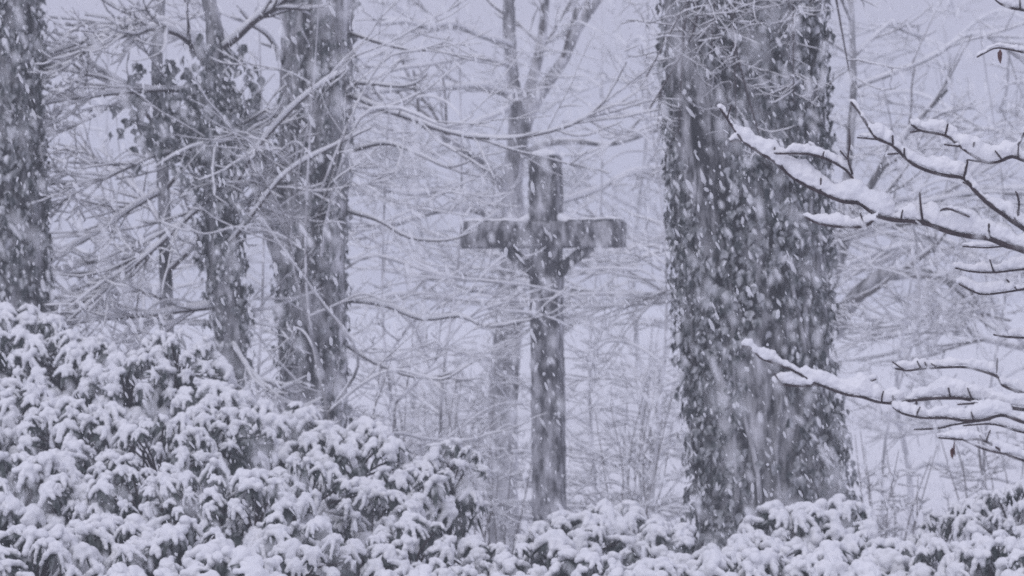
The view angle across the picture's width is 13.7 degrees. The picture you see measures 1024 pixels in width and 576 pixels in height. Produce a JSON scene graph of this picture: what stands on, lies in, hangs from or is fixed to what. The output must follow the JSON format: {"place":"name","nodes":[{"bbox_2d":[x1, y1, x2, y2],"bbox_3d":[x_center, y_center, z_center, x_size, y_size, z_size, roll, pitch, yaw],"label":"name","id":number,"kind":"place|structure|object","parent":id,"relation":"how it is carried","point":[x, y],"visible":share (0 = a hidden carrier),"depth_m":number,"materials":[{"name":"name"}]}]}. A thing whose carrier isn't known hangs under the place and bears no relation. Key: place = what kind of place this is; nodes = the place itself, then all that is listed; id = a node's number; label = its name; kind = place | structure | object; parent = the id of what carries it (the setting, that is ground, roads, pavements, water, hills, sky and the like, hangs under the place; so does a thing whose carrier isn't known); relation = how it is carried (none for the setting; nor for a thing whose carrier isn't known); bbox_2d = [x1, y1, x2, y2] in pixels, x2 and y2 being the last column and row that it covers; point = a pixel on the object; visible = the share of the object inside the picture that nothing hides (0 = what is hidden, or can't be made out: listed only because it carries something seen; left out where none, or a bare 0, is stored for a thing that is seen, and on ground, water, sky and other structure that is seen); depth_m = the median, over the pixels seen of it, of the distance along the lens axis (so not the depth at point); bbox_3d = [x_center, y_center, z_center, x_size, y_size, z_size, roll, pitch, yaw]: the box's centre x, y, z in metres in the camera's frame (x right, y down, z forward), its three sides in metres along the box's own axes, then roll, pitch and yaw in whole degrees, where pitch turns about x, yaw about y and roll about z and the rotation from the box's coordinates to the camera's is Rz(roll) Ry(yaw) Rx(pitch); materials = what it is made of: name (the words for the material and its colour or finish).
{"place":"outdoors","nodes":[
{"label":"outdoors","id":0,"kind":"place"},
{"bbox_2d":[40,0,1023,314],"label":"sky","id":1,"kind":"structure","parent":0,"point":[971,67],"materials":[{"name":"white"}]},
{"bbox_2d":[50,303,1023,568],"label":"ground","id":2,"kind":"structure","parent":0,"point":[936,485],"depth_m":111.55,"materials":[{"name":"white snow"}]},
{"bbox_2d":[0,0,55,505],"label":"ivy clad tree","id":3,"kind":"object","parent":2,"relation":"on","point":[25,256],"visible":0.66,"depth_m":31.78,"materials":[{"name":"grey plant"}]},
{"bbox_2d":[0,301,122,452],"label":"rhododendron shrub","id":4,"kind":"object","parent":2,"relation":"on","point":[24,359],"visible":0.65,"depth_m":28.53,"materials":[{"name":"white plant"}]},
{"bbox_2d":[0,377,140,510],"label":"rhododendron shrub","id":5,"kind":"object","parent":2,"relation":"on","point":[47,418],"visible":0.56,"depth_m":25.95,"materials":[{"name":"white plant"}]},
{"bbox_2d":[0,439,151,574],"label":"rhododendron shrub","id":6,"kind":"object","parent":2,"relation":"on","point":[55,477],"visible":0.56,"depth_m":24.06,"materials":[{"name":"white plant"}]},
{"bbox_2d":[0,513,156,575],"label":"rhododendron shrub","id":7,"kind":"object","parent":2,"relation":"on","point":[79,547],"visible":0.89,"depth_m":21.61,"materials":[{"name":"white plant"}]},
{"bbox_2d":[41,19,273,384],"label":"bare tree","id":8,"kind":"object","parent":2,"relation":"on","point":[138,183],"visible":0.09,"depth_m":98.41,"materials":[{"name":"grey plant"}]},
{"bbox_2d":[78,328,256,542],"bbox_3d":[-2.132,1.788,28.179,1.314,3.038,1.055,0,0,33],"label":"rhododendron shrub","id":9,"kind":"object","parent":2,"relation":"on","point":[170,396],"visible":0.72,"depth_m":28.15,"materials":[{"name":"white plant"}]},
{"bbox_2d":[65,457,269,573],"bbox_3d":[-1.906,2.123,23.884,1.186,2.364,0.706,0,0,17],"label":"rhododendron shrub","id":10,"kind":"object","parent":2,"relation":"on","point":[167,479],"visible":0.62,"depth_m":23.75,"materials":[{"name":"white plant"}]},
{"bbox_2d":[44,25,327,393],"bbox_3d":[-3.395,0.594,33.672,3.890,5.417,1.707,0,0,0],"label":"bare sapling","id":11,"kind":"object","parent":2,"relation":"on","point":[200,322],"visible":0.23,"depth_m":33.76,"materials":[{"name":"grey plant"}]},
{"bbox_2d":[0,0,371,544],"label":"forked tree","id":12,"kind":"object","parent":2,"relation":"on","point":[223,263],"visible":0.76,"depth_m":32.59,"materials":[{"name":"grey plant"}]},
{"bbox_2d":[95,403,279,535],"bbox_3d":[-1.986,2.003,25.707,0.760,2.602,1.266,0,0,28],"label":"rhododendron shrub","id":13,"kind":"object","parent":2,"relation":"on","point":[181,432],"visible":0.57,"depth_m":25.65,"materials":[{"name":"white plant"}]},
{"bbox_2d":[103,515,286,575],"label":"rhododendron shrub","id":14,"kind":"object","parent":2,"relation":"on","point":[168,549],"visible":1,"depth_m":21.56,"materials":[{"name":"white plant"}]},
{"bbox_2d":[43,0,350,519],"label":"young tree","id":15,"kind":"object","parent":2,"relation":"on","point":[143,199],"visible":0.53,"depth_m":33.96,"materials":[{"name":"grey plant"}]},
{"bbox_2d":[52,116,412,468],"bbox_3d":[-2.582,0.868,36.396,3.455,4.867,3.192,0,0,-21],"label":"bare sapling","id":16,"kind":"object","parent":2,"relation":"on","point":[153,263],"visible":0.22,"depth_m":36.14,"materials":[{"name":"grey plant"}]},
{"bbox_2d":[48,0,461,466],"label":"bare sapling","id":17,"kind":"object","parent":2,"relation":"on","point":[382,180],"visible":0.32,"depth_m":37.32,"materials":[{"name":"grey plant"}]},
{"bbox_2d":[195,455,370,575],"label":"rhododendron shrub","id":18,"kind":"object","parent":2,"relation":"on","point":[295,546],"visible":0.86,"depth_m":23.45,"materials":[{"name":"white plant"}]},
{"bbox_2d":[38,0,551,526],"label":"bare sapling","id":19,"kind":"object","parent":2,"relation":"on","point":[372,110],"visible":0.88,"depth_m":31.22,"materials":[{"name":"grey plant"}]},
{"bbox_2d":[218,346,400,534],"bbox_3d":[-1.474,1.860,30.557,1.922,2.883,1.620,0,0,-29],"label":"twiggy bush","id":20,"kind":"object","parent":2,"relation":"on","point":[360,410],"visible":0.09,"depth_m":30.78,"materials":[{"name":"grey plant"}]},
{"bbox_2d":[232,399,414,563],"bbox_3d":[-1.198,2.003,26.743,0.805,2.599,1.373,0,0,-36],"label":"rhododendron shrub","id":21,"kind":"object","parent":2,"relation":"on","point":[359,439],"visible":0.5,"depth_m":26.44,"materials":[{"name":"white plant"}]},
{"bbox_2d":[157,100,591,470],"bbox_3d":[-0.641,0.782,39.139,5.836,5.042,3.203,0,0,38],"label":"bare sapling","id":22,"kind":"object","parent":2,"relation":"on","point":[495,308],"visible":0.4,"depth_m":39.16,"materials":[{"name":"grey plant"}]},
{"bbox_2d":[101,0,657,469],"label":"ivy clad tree","id":23,"kind":"object","parent":2,"relation":"on","point":[329,336],"visible":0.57,"depth_m":34.75,"materials":[{"name":"grey plant"}]},
{"bbox_2d":[302,466,458,575],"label":"rhododendron shrub","id":24,"kind":"object","parent":2,"relation":"on","point":[412,537],"visible":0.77,"depth_m":24.56,"materials":[{"name":"white plant"}]},
{"bbox_2d":[240,0,596,421],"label":"bare tree","id":25,"kind":"object","parent":2,"relation":"on","point":[422,252],"visible":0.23,"depth_m":95.66,"materials":[{"name":"grey plant"}]},
{"bbox_2d":[193,0,681,565],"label":"bare sapling","id":26,"kind":"object","parent":2,"relation":"on","point":[461,198],"visible":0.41,"depth_m":44.23,"materials":[{"name":"grey plant"}]},
{"bbox_2d":[369,353,505,558],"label":"twiggy bush","id":27,"kind":"object","parent":2,"relation":"on","point":[433,422],"visible":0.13,"depth_m":45.01,"materials":[{"name":"grey plant"}]},
{"bbox_2d":[386,437,489,549],"bbox_3d":[-0.452,2.116,26.373,0.481,2.376,0.647,0,0,34],"label":"rhododendron shrub","id":28,"kind":"object","parent":2,"relation":"on","point":[465,496],"visible":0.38,"depth_m":26.39,"materials":[{"name":"white plant"}]},
{"bbox_2d":[374,535,529,575],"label":"rhododendron shrub","id":29,"kind":"object","parent":2,"relation":"on","point":[470,550],"visible":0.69,"depth_m":23.66,"materials":[{"name":"white plant"}]},
{"bbox_2d":[375,352,531,521],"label":"twiggy bush","id":30,"kind":"object","parent":2,"relation":"on","point":[522,455],"visible":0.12,"depth_m":59.96,"materials":[{"name":"grey plant"}]},
{"bbox_2d":[452,398,532,565],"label":"twiggy bush","id":31,"kind":"object","parent":2,"relation":"on","point":[526,503],"visible":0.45,"depth_m":42.95,"materials":[{"name":"grey plant"}]},
{"bbox_2d":[347,0,671,547],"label":"bare tree","id":32,"kind":"object","parent":2,"relation":"on","point":[529,104],"visible":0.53,"depth_m":53.50,"materials":[{"name":"grey plant"}]},
{"bbox_2d":[350,0,669,424],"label":"bare tree","id":33,"kind":"object","parent":2,"relation":"on","point":[568,182],"visible":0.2,"depth_m":94.00,"materials":[{"name":"grey plant"}]},
{"bbox_2d":[380,0,679,547],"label":"bare sapling","id":34,"kind":"object","parent":2,"relation":"on","point":[657,321],"visible":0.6,"depth_m":52.00,"materials":[{"name":"grey plant"}]},
{"bbox_2d":[460,150,626,567],"bbox_3d":[0.305,1.101,40.001,1.565,4.799,0.303,-1,0,17],"label":"wooden cross","id":35,"kind":"object","parent":2,"relation":"on","point":[549,224],"visible":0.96,"depth_m":39.89,"materials":[{"name":"grey wood"}]},
{"bbox_2d":[489,529,633,575],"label":"rhododendron shrub","id":36,"kind":"object","parent":2,"relation":"on","point":[569,560],"visible":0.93,"depth_m":23.12,"materials":[{"name":"white plant"}]},
{"bbox_2d":[514,498,675,569],"bbox_3d":[0.498,2.303,26.143,0.676,2.006,1.144,0,0,41],"label":"rhododendron shrub","id":37,"kind":"object","parent":2,"relation":"on","point":[592,528],"visible":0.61,"depth_m":26.01,"materials":[{"name":"white plant"}]},
{"bbox_2d":[565,327,691,508],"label":"twiggy bush","id":38,"kind":"object","parent":2,"relation":"on","point":[651,450],"visible":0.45,"depth_m":61.96,"materials":[{"name":"grey plant"}]},
{"bbox_2d":[566,384,697,559],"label":"twiggy bush","id":39,"kind":"object","parent":2,"relation":"on","point":[662,502],"visible":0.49,"depth_m":44.03,"materials":[{"name":"grey plant"}]},
{"bbox_2d":[619,517,735,575],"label":"rhododendron shrub","id":40,"kind":"object","parent":2,"relation":"on","point":[656,543],"visible":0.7,"depth_m":25.03,"materials":[{"name":"white plant"}]},
{"bbox_2d":[477,50,883,543],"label":"bare sapling","id":41,"kind":"object","parent":2,"relation":"on","point":[631,343],"visible":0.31,"depth_m":44.90,"materials":[{"name":"grey plant"}]},
{"bbox_2d":[360,0,1023,423],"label":"bare tree","id":42,"kind":"object","parent":2,"relation":"on","point":[870,284],"visible":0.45,"depth_m":49.91,"materials":[{"name":"grey plant"}]},
{"bbox_2d":[612,0,906,554],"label":"ivy clad tree","id":43,"kind":"object","parent":2,"relation":"on","point":[749,243],"visible":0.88,"depth_m":29.54,"materials":[{"name":"grey plant"}]},
{"bbox_2d":[685,539,871,575],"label":"rhododendron shrub","id":44,"kind":"object","parent":2,"relation":"on","point":[828,557],"visible":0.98,"depth_m":22.93,"materials":[{"name":"white plant"}]},
{"bbox_2d":[721,493,877,559],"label":"rhododendron shrub","id":45,"kind":"object","parent":2,"relation":"on","point":[809,525],"visible":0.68,"depth_m":25.88,"materials":[{"name":"white plant"}]},
{"bbox_2d":[596,0,1023,422],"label":"bare tree","id":46,"kind":"object","parent":2,"relation":"on","point":[875,55],"visible":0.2,"depth_m":90.17,"materials":[{"name":"grey plant"}]},
{"bbox_2d":[717,0,1023,461],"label":"tree","id":47,"kind":"object","parent":2,"relation":"on","point":[875,204],"visible":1,"depth_m":11.39,"materials":[{"name":"white plant"}]},
{"bbox_2d":[841,529,939,575],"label":"rhododendron shrub","id":48,"kind":"object","parent":2,"relation":"on","point":[890,556],"visible":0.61,"depth_m":24.11,"materials":[{"name":"white plant"}]},
{"bbox_2d":[841,431,954,542],"bbox_3d":[3.560,2.324,40.022,1.483,1.958,1.119,0,0,-35],"label":"twiggy bush","id":49,"kind":"object","parent":2,"relation":"on","point":[886,529],"visible":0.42,"depth_m":39.90,"materials":[{"name":"grey plant"}]},
{"bbox_2d":[854,280,991,534],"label":"bare sapling","id":50,"kind":"object","parent":2,"relation":"on","point":[910,492],"visible":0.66,"depth_m":52.14,"materials":[{"name":"grey plant"}]},
{"bbox_2d":[826,10,1023,417],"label":"bare tree","id":51,"kind":"object","parent":2,"relation":"on","point":[894,329],"visible":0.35,"depth_m":55.65,"materials":[{"name":"grey plant"}]},
{"bbox_2d":[827,84,1023,522],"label":"bare sapling","id":52,"kind":"object","parent":2,"relation":"on","point":[983,308],"visible":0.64,"depth_m":45.81,"materials":[{"name":"grey plant"}]},
{"bbox_2d":[844,24,1023,489],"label":"bare sapling","id":53,"kind":"object","parent":2,"relation":"on","point":[896,437],"visible":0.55,"depth_m":48.10,"materials":[{"name":"grey plant"}]},
{"bbox_2d":[895,529,1023,575],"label":"rhododendron shrub","id":54,"kind":"object","parent":2,"relation":"on","point":[978,554],"visible":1,"depth_m":23.32,"materials":[{"name":"white plant"}]},
{"bbox_2d":[905,396,1023,543],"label":"twiggy bush","id":55,"kind":"object","parent":2,"relation":"on","point":[983,479],"visible":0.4,"depth_m":41.93,"materials":[{"name":"grey plant"}]},
{"bbox_2d":[906,479,1023,556],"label":"rhododendron shrub","id":56,"kind":"object","parent":2,"relation":"on","point":[963,519],"visible":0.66,"depth_m":26.18,"materials":[{"name":"white plant"}]}
]}

